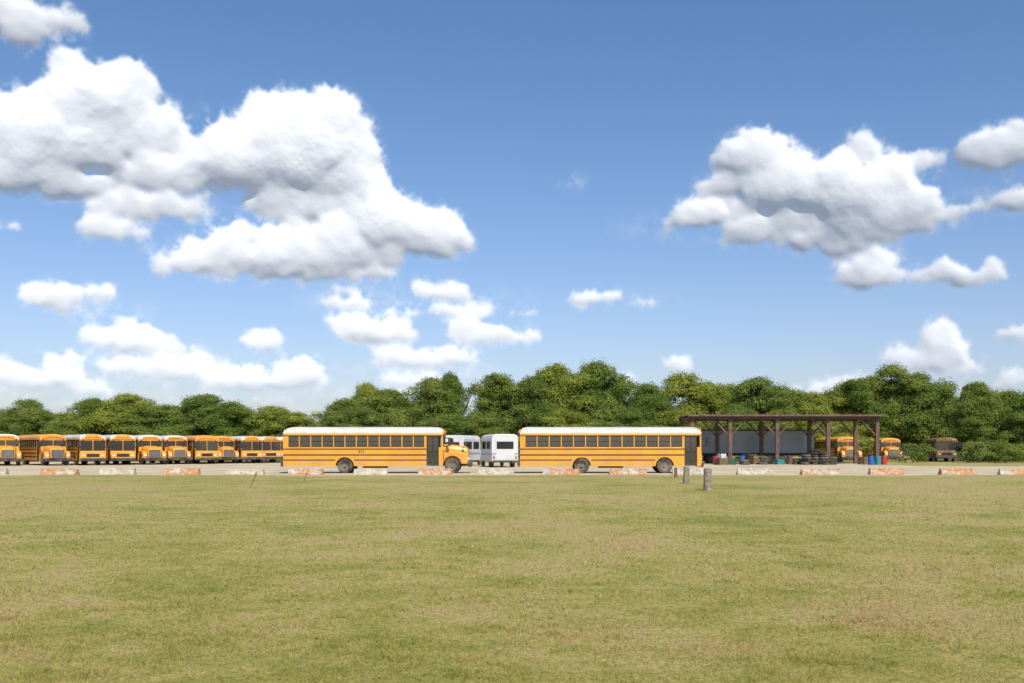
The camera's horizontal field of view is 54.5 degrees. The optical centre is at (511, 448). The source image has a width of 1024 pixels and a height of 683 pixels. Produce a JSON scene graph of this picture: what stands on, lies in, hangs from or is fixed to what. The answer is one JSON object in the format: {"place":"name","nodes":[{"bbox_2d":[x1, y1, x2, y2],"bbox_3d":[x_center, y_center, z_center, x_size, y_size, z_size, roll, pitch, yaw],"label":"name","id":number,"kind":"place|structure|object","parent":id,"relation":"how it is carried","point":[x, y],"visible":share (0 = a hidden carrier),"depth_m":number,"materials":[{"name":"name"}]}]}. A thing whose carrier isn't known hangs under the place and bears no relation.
{"place":"outdoors","nodes":[
{"label":"outdoors","id":0,"kind":"place"},
{"bbox_2d":[0,450,1023,682],"bbox_3d":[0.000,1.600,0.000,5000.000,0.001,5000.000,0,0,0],"label":"ground","id":1,"kind":"structure","parent":0,"point":[172,484],"depth_m":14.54,"materials":[{"name":"green plant"}]},
{"bbox_2d":[0,397,45,435],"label":"tree","id":2,"kind":"object","parent":1,"relation":"on","point":[28,404],"visible":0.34,"depth_m":137.62,"materials":[{"name":"green plant"}]},
{"bbox_2d":[6,407,81,435],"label":"tree","id":3,"kind":"object","parent":1,"relation":"on","point":[43,420],"visible":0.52,"depth_m":132.41,"materials":[{"name":"green plant"}]},
{"bbox_2d":[32,410,78,434],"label":"tree","id":4,"kind":"object","parent":1,"relation":"on","point":[67,416],"visible":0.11,"depth_m":155.52,"materials":[{"name":"green plant"}]},
{"bbox_2d":[62,398,104,414],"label":"tree","id":5,"kind":"object","parent":1,"relation":"on","point":[75,407],"visible":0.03,"depth_m":161.22,"materials":[{"name":"green plant"}]},
{"bbox_2d":[68,396,105,433],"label":"tree","id":6,"kind":"object","parent":1,"relation":"on","point":[88,406],"visible":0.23,"depth_m":139.40,"materials":[{"name":"green plant"}]},
{"bbox_2d":[69,391,160,434],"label":"tree","id":7,"kind":"object","parent":1,"relation":"on","point":[122,402],"visible":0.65,"depth_m":136.25,"materials":[{"name":"green plant"}]},
{"bbox_2d":[84,411,153,434],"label":"tree","id":8,"kind":"object","parent":1,"relation":"on","point":[132,420],"visible":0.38,"depth_m":135.37,"materials":[{"name":"green plant"}]},
{"bbox_2d":[106,403,206,460],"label":"tree","id":9,"kind":"object","parent":1,"relation":"on","point":[166,410],"visible":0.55,"depth_m":137.58,"materials":[{"name":"green plant"}]},
{"bbox_2d":[144,429,171,435],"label":"shrub","id":10,"kind":"object","parent":1,"relation":"on","point":[157,432],"visible":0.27,"depth_m":126.14,"materials":[{"name":"green plant"}]},
{"bbox_2d":[149,393,245,435],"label":"tree","id":11,"kind":"object","parent":1,"relation":"on","point":[201,404],"visible":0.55,"depth_m":138.32,"materials":[{"name":"green plant"}]},
{"bbox_2d":[188,400,259,460],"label":"tree","id":12,"kind":"object","parent":1,"relation":"on","point":[225,422],"visible":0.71,"depth_m":136.36,"materials":[{"name":"green plant"}]},
{"bbox_2d":[235,406,265,435],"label":"tree","id":13,"kind":"object","parent":1,"relation":"on","point":[244,417],"visible":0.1,"depth_m":139.53,"materials":[{"name":"green plant"}]},
{"bbox_2d":[243,404,297,436],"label":"tree","id":14,"kind":"object","parent":1,"relation":"on","point":[270,426],"visible":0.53,"depth_m":135.78,"materials":[{"name":"green plant"}]},
{"bbox_2d":[274,410,321,439],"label":"tree","id":15,"kind":"object","parent":1,"relation":"on","point":[294,419],"visible":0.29,"depth_m":135.48,"materials":[{"name":"green plant"}]},
{"bbox_2d":[308,409,352,446],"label":"tree","id":16,"kind":"object","parent":1,"relation":"on","point":[337,416],"visible":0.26,"depth_m":130.70,"materials":[{"name":"green plant"}]},
{"bbox_2d":[305,396,367,443],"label":"tree","id":17,"kind":"object","parent":1,"relation":"on","point":[348,405],"visible":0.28,"depth_m":135.34,"materials":[{"name":"green plant"}]},
{"bbox_2d":[323,407,387,446],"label":"tree","id":18,"kind":"object","parent":1,"relation":"on","point":[372,419],"visible":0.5,"depth_m":130.57,"materials":[{"name":"green plant"}]},
{"bbox_2d":[351,381,386,438],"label":"tree","id":19,"kind":"object","parent":1,"relation":"on","point":[364,389],"visible":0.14,"depth_m":144.43,"materials":[{"name":"green plant"}]},
{"bbox_2d":[369,437,403,446],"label":"shrub","id":20,"kind":"object","parent":1,"relation":"on","point":[388,438],"visible":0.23,"depth_m":126.34,"materials":[{"name":"green plant"}]},
{"bbox_2d":[355,387,422,426],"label":"tree","id":21,"kind":"object","parent":1,"relation":"on","point":[386,399],"visible":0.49,"depth_m":134.81,"materials":[{"name":"green plant"}]},
{"bbox_2d":[381,374,455,440],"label":"tree","id":22,"kind":"object","parent":1,"relation":"on","point":[426,406],"visible":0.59,"depth_m":132.33,"materials":[{"name":"green plant"}]},
{"bbox_2d":[391,418,453,446],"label":"tree","id":23,"kind":"object","parent":1,"relation":"on","point":[426,426],"visible":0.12,"depth_m":129.03,"materials":[{"name":"green plant"}]},
{"bbox_2d":[403,413,478,446],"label":"tree","id":24,"kind":"object","parent":1,"relation":"on","point":[459,423],"visible":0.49,"depth_m":127.60,"materials":[{"name":"green plant"}]},
{"bbox_2d":[437,370,471,429],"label":"tree","id":25,"kind":"object","parent":1,"relation":"on","point":[453,384],"visible":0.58,"depth_m":135.17,"materials":[{"name":"green plant"}]},
{"bbox_2d":[474,426,505,443],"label":"tree","id":26,"kind":"object","parent":1,"relation":"on","point":[480,431],"visible":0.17,"depth_m":129.61,"materials":[{"name":"green plant"}]},
{"bbox_2d":[462,414,530,446],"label":"tree","id":27,"kind":"object","parent":1,"relation":"on","point":[482,421],"visible":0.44,"depth_m":130.72,"materials":[{"name":"green plant"}]},
{"bbox_2d":[465,371,529,449],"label":"tree","id":28,"kind":"object","parent":1,"relation":"on","point":[493,389],"visible":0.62,"depth_m":136.29,"materials":[{"name":"green plant"}]},
{"bbox_2d":[0,462,1023,475],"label":"gravel lot","id":29,"kind":"structure","parent":1,"relation":"on","point":[206,468],"depth_m":81.44,"materials":[{"name":"beige gravel"}]},
{"bbox_2d":[0,434,23,465],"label":"school bus","id":30,"kind":"object","parent":29,"relation":"on","point":[10,448],"visible":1,"depth_m":95.69,"materials":[{"name":"yellow paint"}]},
{"bbox_2d":[18,434,71,465],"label":"school bus","id":31,"kind":"object","parent":29,"relation":"on","point":[45,449],"visible":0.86,"depth_m":96.96,"materials":[{"name":"yellow paint"}]},
{"bbox_2d":[40,468,79,474],"bbox_3d":[-28.009,1.402,61.657,2.295,0.416,0.594,0,0,2],"label":"concrete barrier","id":32,"kind":"object","parent":29,"relation":"on","point":[62,471],"visible":0.96,"depth_m":61.47,"materials":[{"name":"orange paint"}]},
{"bbox_2d":[61,434,110,464],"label":"school bus","id":33,"kind":"object","parent":29,"relation":"on","point":[84,448],"visible":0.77,"depth_m":97.68,"materials":[{"name":"yellow paint"}]},
{"bbox_2d":[94,434,139,464],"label":"school bus","id":34,"kind":"object","parent":29,"relation":"on","point":[122,447],"visible":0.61,"depth_m":99.94,"materials":[{"name":"yellow paint"}]},
{"bbox_2d":[99,468,136,474],"bbox_3d":[-24.527,1.390,61.937,2.165,0.440,0.594,-1,0,-1],"label":"concrete barrier","id":35,"kind":"object","parent":29,"relation":"on","point":[117,471],"visible":0.95,"depth_m":61.75,"materials":[{"name":"beige concrete"}]},
{"bbox_2d":[121,435,167,464],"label":"school bus","id":36,"kind":"object","parent":29,"relation":"on","point":[150,448],"visible":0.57,"depth_m":101.95,"materials":[{"name":"yellow paint"}]},
{"bbox_2d":[149,435,191,463],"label":"school bus","id":37,"kind":"object","parent":29,"relation":"on","point":[176,448],"visible":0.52,"depth_m":105.20,"materials":[{"name":"yellow paint"}]},
{"bbox_2d":[163,468,200,474],"bbox_3d":[-20.557,1.391,61.982,2.255,0.437,0.594,0,0,1],"label":"concrete barrier","id":38,"kind":"object","parent":29,"relation":"on","point":[182,471],"visible":0.98,"depth_m":61.79,"materials":[{"name":"orange paint"}]},
{"bbox_2d":[174,435,222,463],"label":"school bus","id":39,"kind":"object","parent":29,"relation":"on","point":[204,447],"visible":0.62,"depth_m":106.14,"materials":[{"name":"yellow paint"}]},
{"bbox_2d":[197,436,239,463],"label":"school bus","id":40,"kind":"object","parent":29,"relation":"on","point":[226,451],"visible":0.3,"depth_m":109.72,"materials":[{"name":"yellow paint"}]},
{"bbox_2d":[219,436,266,462],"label":"school bus","id":41,"kind":"object","parent":29,"relation":"on","point":[250,448],"visible":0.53,"depth_m":111.10,"materials":[{"name":"yellow paint"}]},
{"bbox_2d":[225,469,264,474],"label":"concrete barrier","id":42,"kind":"object","parent":29,"relation":"on","point":[243,471],"visible":0.94,"depth_m":61.57,"materials":[{"name":"beige concrete"}]},
{"bbox_2d":[240,436,282,462],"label":"school bus","id":43,"kind":"object","parent":29,"relation":"on","point":[271,451],"visible":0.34,"depth_m":114.67,"materials":[{"name":"yellow paint"}]},
{"bbox_2d":[288,468,323,474],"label":"concrete barrier","id":44,"kind":"object","parent":29,"relation":"on","point":[309,471],"visible":0.98,"depth_m":61.90,"materials":[{"name":"orange paint"}]},
{"bbox_2d":[354,469,387,474],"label":"concrete barrier","id":45,"kind":"object","parent":29,"relation":"on","point":[370,471],"visible":1,"depth_m":61.75,"materials":[{"name":"concrete"}]},
{"bbox_2d":[281,427,472,472],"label":"school bus","id":46,"kind":"object","parent":29,"relation":"on","point":[343,458],"visible":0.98,"depth_m":65.30,"materials":[{"name":"yellow paint"}]},
{"bbox_2d":[418,468,451,474],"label":"concrete barrier","id":47,"kind":"object","parent":29,"relation":"on","point":[438,471],"visible":0.96,"depth_m":61.53,"materials":[{"name":"orange paint"}]},
{"bbox_2d":[440,435,480,465],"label":"shuttle bus","id":48,"kind":"object","parent":29,"relation":"on","point":[473,445],"visible":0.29,"depth_m":94.80,"materials":[{"name":"white paint"}]},
{"bbox_2d":[478,468,513,474],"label":"concrete barrier","id":49,"kind":"object","parent":29,"relation":"on","point":[496,471],"visible":0.99,"depth_m":61.67,"materials":[{"name":"concrete"}]},
{"bbox_2d":[481,434,517,466],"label":"shuttle bus","id":50,"kind":"object","parent":29,"relation":"on","point":[501,449],"visible":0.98,"depth_m":86.55,"materials":[{"name":"white paint"}]},
{"bbox_2d":[542,468,579,474],"bbox_3d":[3.039,1.407,61.786,2.312,0.405,0.594,0,0,3],"label":"concrete barrier","id":51,"kind":"object","parent":29,"relation":"on","point":[561,471],"visible":0.97,"depth_m":61.58,"materials":[{"name":"orange paint"}]},
{"bbox_2d":[517,427,708,472],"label":"school bus","id":52,"kind":"object","parent":29,"relation":"on","point":[661,458],"visible":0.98,"depth_m":65.30,"materials":[{"name":"yellow paint"}]},
{"bbox_2d":[609,468,646,474],"bbox_3d":[7.190,1.407,61.708,2.333,0.405,0.594,0,0,1],"label":"concrete barrier","id":53,"kind":"object","parent":29,"relation":"on","point":[639,471],"visible":0.94,"depth_m":61.51,"materials":[{"name":"orange paint"}]},
{"bbox_2d":[672,468,703,474],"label":"concrete barrier","id":54,"kind":"object","parent":29,"relation":"on","point":[696,471],"visible":0.67,"depth_m":62.02,"materials":[{"name":"concrete"}]},
{"bbox_2d":[736,468,773,474],"bbox_3d":[15.130,1.396,61.942,2.255,0.428,0.594,0,0,0],"label":"concrete barrier","id":55,"kind":"object","parent":29,"relation":"on","point":[755,471],"visible":0.99,"depth_m":61.75,"materials":[{"name":"beige concrete"}]},
{"bbox_2d":[701,430,813,462],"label":"box trailer","id":56,"kind":"object","parent":29,"relation":"on","point":[792,442],"visible":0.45,"depth_m":112.50,"materials":[{"name":"metal"}]},
{"bbox_2d":[677,414,884,463],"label":"open shed","id":57,"kind":"structure","parent":29,"relation":"on","point":[776,418],"depth_m":103.97,"materials":[{"name":"brown wood"},{"name":"galvanised steel"}]},
{"bbox_2d":[800,469,839,474],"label":"concrete barrier","id":58,"kind":"object","parent":29,"relation":"on","point":[819,471],"visible":0.94,"depth_m":61.50,"materials":[{"name":"orange paint"}]},
{"bbox_2d":[868,468,904,474],"bbox_3d":[23.410,1.392,62.276,2.124,0.437,0.594,0,0,2],"label":"concrete barrier","id":59,"kind":"object","parent":29,"relation":"on","point":[885,471],"visible":1,"depth_m":62.08,"materials":[{"name":"orange paint"}]},
{"bbox_2d":[938,468,977,474],"bbox_3d":[27.841,1.401,62.116,2.318,0.419,0.594,1,0,-2],"label":"concrete barrier","id":60,"kind":"object","parent":29,"relation":"on","point":[956,471],"visible":1,"depth_m":61.93,"materials":[{"name":"orange paint"}]},
{"bbox_2d":[997,469,1023,474],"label":"concrete barrier","id":61,"kind":"object","parent":29,"relation":"on","point":[1010,471],"visible":0.98,"depth_m":61.56,"materials":[{"name":"orange paint"}]},
{"bbox_2d":[482,374,561,446],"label":"tree","id":62,"kind":"object","parent":1,"relation":"on","point":[530,385],"visible":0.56,"depth_m":134.43,"materials":[{"name":"green plant"}]},
{"bbox_2d":[516,403,564,450],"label":"tree","id":63,"kind":"object","parent":1,"relation":"on","point":[541,410],"visible":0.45,"depth_m":129.24,"materials":[{"name":"green plant"}]},
{"bbox_2d":[517,361,596,438],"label":"tree","id":64,"kind":"object","parent":1,"relation":"on","point":[557,380],"visible":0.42,"depth_m":134.45,"materials":[{"name":"green plant"}]},
{"bbox_2d":[535,408,623,446],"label":"tree","id":65,"kind":"object","parent":1,"relation":"on","point":[567,416],"visible":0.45,"depth_m":128.61,"materials":[{"name":"green plant"}]},
{"bbox_2d":[567,357,625,438],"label":"tree","id":66,"kind":"object","parent":1,"relation":"on","point":[600,369],"visible":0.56,"depth_m":135.80,"materials":[{"name":"green plant"}]},
{"bbox_2d":[584,411,625,446],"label":"tree","id":67,"kind":"object","parent":1,"relation":"on","point":[609,423],"visible":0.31,"depth_m":131.48,"materials":[{"name":"green plant"}]},
{"bbox_2d":[590,372,642,425],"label":"tree","id":68,"kind":"object","parent":1,"relation":"on","point":[623,388],"visible":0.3,"depth_m":138.12,"materials":[{"name":"green plant"}]},
{"bbox_2d":[603,406,654,446],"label":"tree","id":69,"kind":"object","parent":1,"relation":"on","point":[629,417],"visible":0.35,"depth_m":131.08,"materials":[{"name":"green plant"}]},
{"bbox_2d":[607,426,654,446],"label":"shrub","id":70,"kind":"object","parent":1,"relation":"on","point":[638,438],"visible":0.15,"depth_m":126.45,"materials":[{"name":"green plant"}]},
{"bbox_2d":[624,393,677,426],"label":"tree","id":71,"kind":"object","parent":1,"relation":"on","point":[656,403],"visible":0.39,"depth_m":131.70,"materials":[{"name":"green plant"}]},
{"bbox_2d":[625,381,682,410],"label":"tree","id":72,"kind":"object","parent":1,"relation":"on","point":[647,390],"visible":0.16,"depth_m":143.26,"materials":[{"name":"green plant"}]},
{"bbox_2d":[624,408,699,446],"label":"tree","id":73,"kind":"object","parent":1,"relation":"on","point":[676,412],"visible":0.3,"depth_m":129.82,"materials":[{"name":"green plant"}]},
{"bbox_2d":[683,466,689,483],"bbox_3d":[7.966,1.225,45.503,0.297,0.850,0.289,2,0,0],"label":"wooden post","id":74,"kind":"object","parent":1,"relation":"on","point":[686,470],"visible":0.91,"depth_m":45.38,"materials":[{"name":"wood"}]},
{"bbox_2d":[657,370,722,429],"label":"tree","id":75,"kind":"object","parent":1,"relation":"on","point":[691,393],"visible":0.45,"depth_m":136.85,"materials":[{"name":"green plant"}]},
{"bbox_2d":[703,468,711,490],"bbox_3d":[7.504,1.195,38.203,0.329,0.910,0.320,0,0,0],"label":"wooden post","id":76,"kind":"object","parent":1,"relation":"on","point":[707,484],"visible":0.91,"depth_m":38.07,"materials":[{"name":"wood"}]},
{"bbox_2d":[675,380,743,413],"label":"tree","id":77,"kind":"object","parent":1,"relation":"on","point":[721,397],"visible":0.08,"depth_m":139.86,"materials":[{"name":"green plant"}]},
{"bbox_2d":[705,402,758,429],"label":"tree","id":78,"kind":"object","parent":1,"relation":"on","point":[741,410],"visible":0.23,"depth_m":130.20,"materials":[{"name":"green plant"}]},
{"bbox_2d":[709,407,761,429],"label":"tree","id":79,"kind":"object","parent":1,"relation":"on","point":[735,423],"visible":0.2,"depth_m":129.92,"materials":[{"name":"green plant"}]},
{"bbox_2d":[723,375,804,429],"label":"tree","id":80,"kind":"object","parent":1,"relation":"on","point":[750,386],"visible":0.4,"depth_m":135.84,"materials":[{"name":"green plant"}]},
{"bbox_2d":[740,385,809,456],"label":"tree","id":81,"kind":"object","parent":1,"relation":"on","point":[781,396],"visible":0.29,"depth_m":133.42,"materials":[{"name":"green plant"}]},
{"bbox_2d":[757,408,818,460],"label":"tree","id":82,"kind":"object","parent":1,"relation":"on","point":[792,425],"visible":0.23,"depth_m":127.40,"materials":[{"name":"green plant"}]},
{"bbox_2d":[792,390,837,437],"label":"tree","id":83,"kind":"object","parent":1,"relation":"on","point":[813,403],"visible":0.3,"depth_m":133.47,"materials":[{"name":"green plant"}]},
{"bbox_2d":[799,421,867,456],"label":"tree","id":84,"kind":"object","parent":1,"relation":"on","point":[821,434],"visible":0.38,"depth_m":128.75,"materials":[{"name":"green plant"}]},
{"bbox_2d":[814,437,862,462],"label":"school bus","id":85,"kind":"object","parent":1,"relation":"on","point":[841,448],"visible":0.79,"depth_m":117.55,"materials":[{"name":"yellow paint"}]},
{"bbox_2d":[821,392,878,437],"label":"tree","id":86,"kind":"object","parent":1,"relation":"on","point":[837,402],"visible":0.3,"depth_m":145.66,"materials":[{"name":"green plant"}]},
{"bbox_2d":[820,377,901,438],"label":"tree","id":87,"kind":"object","parent":1,"relation":"on","point":[854,388],"visible":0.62,"depth_m":144.96,"materials":[{"name":"green plant"}]},
{"bbox_2d":[858,436,874,456],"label":"shrub","id":88,"kind":"object","parent":1,"relation":"on","point":[871,442],"visible":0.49,"depth_m":131.60,"materials":[{"name":"green plant"}]},
{"bbox_2d":[861,438,903,460],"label":"school bus","id":89,"kind":"object","parent":1,"relation":"on","point":[889,447],"visible":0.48,"depth_m":129.51,"materials":[{"name":"yellow paint"}]},
{"bbox_2d":[844,362,932,459],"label":"tree","id":90,"kind":"object","parent":1,"relation":"on","point":[889,389],"visible":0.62,"depth_m":146.07,"materials":[{"name":"green plant"}]},
{"bbox_2d":[892,442,928,462],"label":"shrub","id":91,"kind":"object","parent":1,"relation":"on","point":[904,448],"visible":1,"depth_m":116.26,"materials":[{"name":"green plant"}]},
{"bbox_2d":[904,442,937,462],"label":"shrub","id":92,"kind":"object","parent":1,"relation":"on","point":[923,456],"visible":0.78,"depth_m":116.50,"materials":[{"name":"green plant"}]},
{"bbox_2d":[891,370,959,457],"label":"tree","id":93,"kind":"object","parent":1,"relation":"on","point":[929,399],"visible":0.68,"depth_m":145.62,"materials":[{"name":"green plant"}]},
{"bbox_2d":[913,388,961,445],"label":"tree","id":94,"kind":"object","parent":1,"relation":"on","point":[941,431],"visible":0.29,"depth_m":146.82,"materials":[{"name":"green plant"}]},
{"bbox_2d":[925,437,960,461],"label":"school bus","id":95,"kind":"object","parent":1,"relation":"on","point":[947,449],"visible":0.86,"depth_m":124.34,"materials":[{"name":"yellow paint"}]},
{"bbox_2d":[955,447,987,462],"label":"shrub","id":96,"kind":"object","parent":1,"relation":"on","point":[972,459],"visible":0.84,"depth_m":116.05,"materials":[{"name":"green plant"}]},
{"bbox_2d":[957,440,993,461],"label":"shrub","id":97,"kind":"object","parent":1,"relation":"on","point":[967,444],"visible":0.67,"depth_m":117.37,"materials":[{"name":"green plant"}]},
{"bbox_2d":[964,443,993,459],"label":"shrub","id":98,"kind":"object","parent":1,"relation":"on","point":[978,446],"visible":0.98,"depth_m":115.26,"materials":[{"name":"green plant"}]},
{"bbox_2d":[950,405,1009,447],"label":"tree","id":99,"kind":"object","parent":1,"relation":"on","point":[969,420],"visible":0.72,"depth_m":128.45,"materials":[{"name":"green plant"}]},
{"bbox_2d":[950,380,1016,460],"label":"tree","id":100,"kind":"object","parent":1,"relation":"on","point":[977,395],"visible":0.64,"depth_m":129.96,"materials":[{"name":"green plant"}]},
{"bbox_2d":[984,438,1014,461],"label":"shrub","id":101,"kind":"object","parent":1,"relation":"on","point":[990,448],"visible":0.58,"depth_m":118.44,"materials":[{"name":"green plant"}]},
{"bbox_2d":[988,410,1023,457],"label":"tree","id":102,"kind":"object","parent":1,"relation":"on","point":[1016,435],"visible":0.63,"depth_m":128.65,"materials":[{"name":"green plant"}]},
{"bbox_2d":[988,388,1023,442],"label":"tree","id":103,"kind":"object","parent":1,"relation":"on","point":[1007,394],"visible":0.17,"depth_m":135.81,"materials":[{"name":"green plant"}]},
{"bbox_2d":[995,390,1023,442],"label":"tree","id":104,"kind":"object","parent":1,"relation":"on","point":[1015,400],"visible":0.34,"depth_m":131.90,"materials":[{"name":"green plant"}]},
{"bbox_2d":[995,443,1023,462],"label":"shrub","id":105,"kind":"object","parent":1,"relation":"on","point":[1010,457],"visible":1,"depth_m":112.79,"materials":[{"name":"green plant"}]},
{"bbox_2d":[0,0,1023,395],"bbox_3d":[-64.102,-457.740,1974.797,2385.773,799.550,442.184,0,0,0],"label":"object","id":106,"kind":"structure","parent":0,"point":[308,172],"depth_m":2016.61,"materials":[{"name":"white"}]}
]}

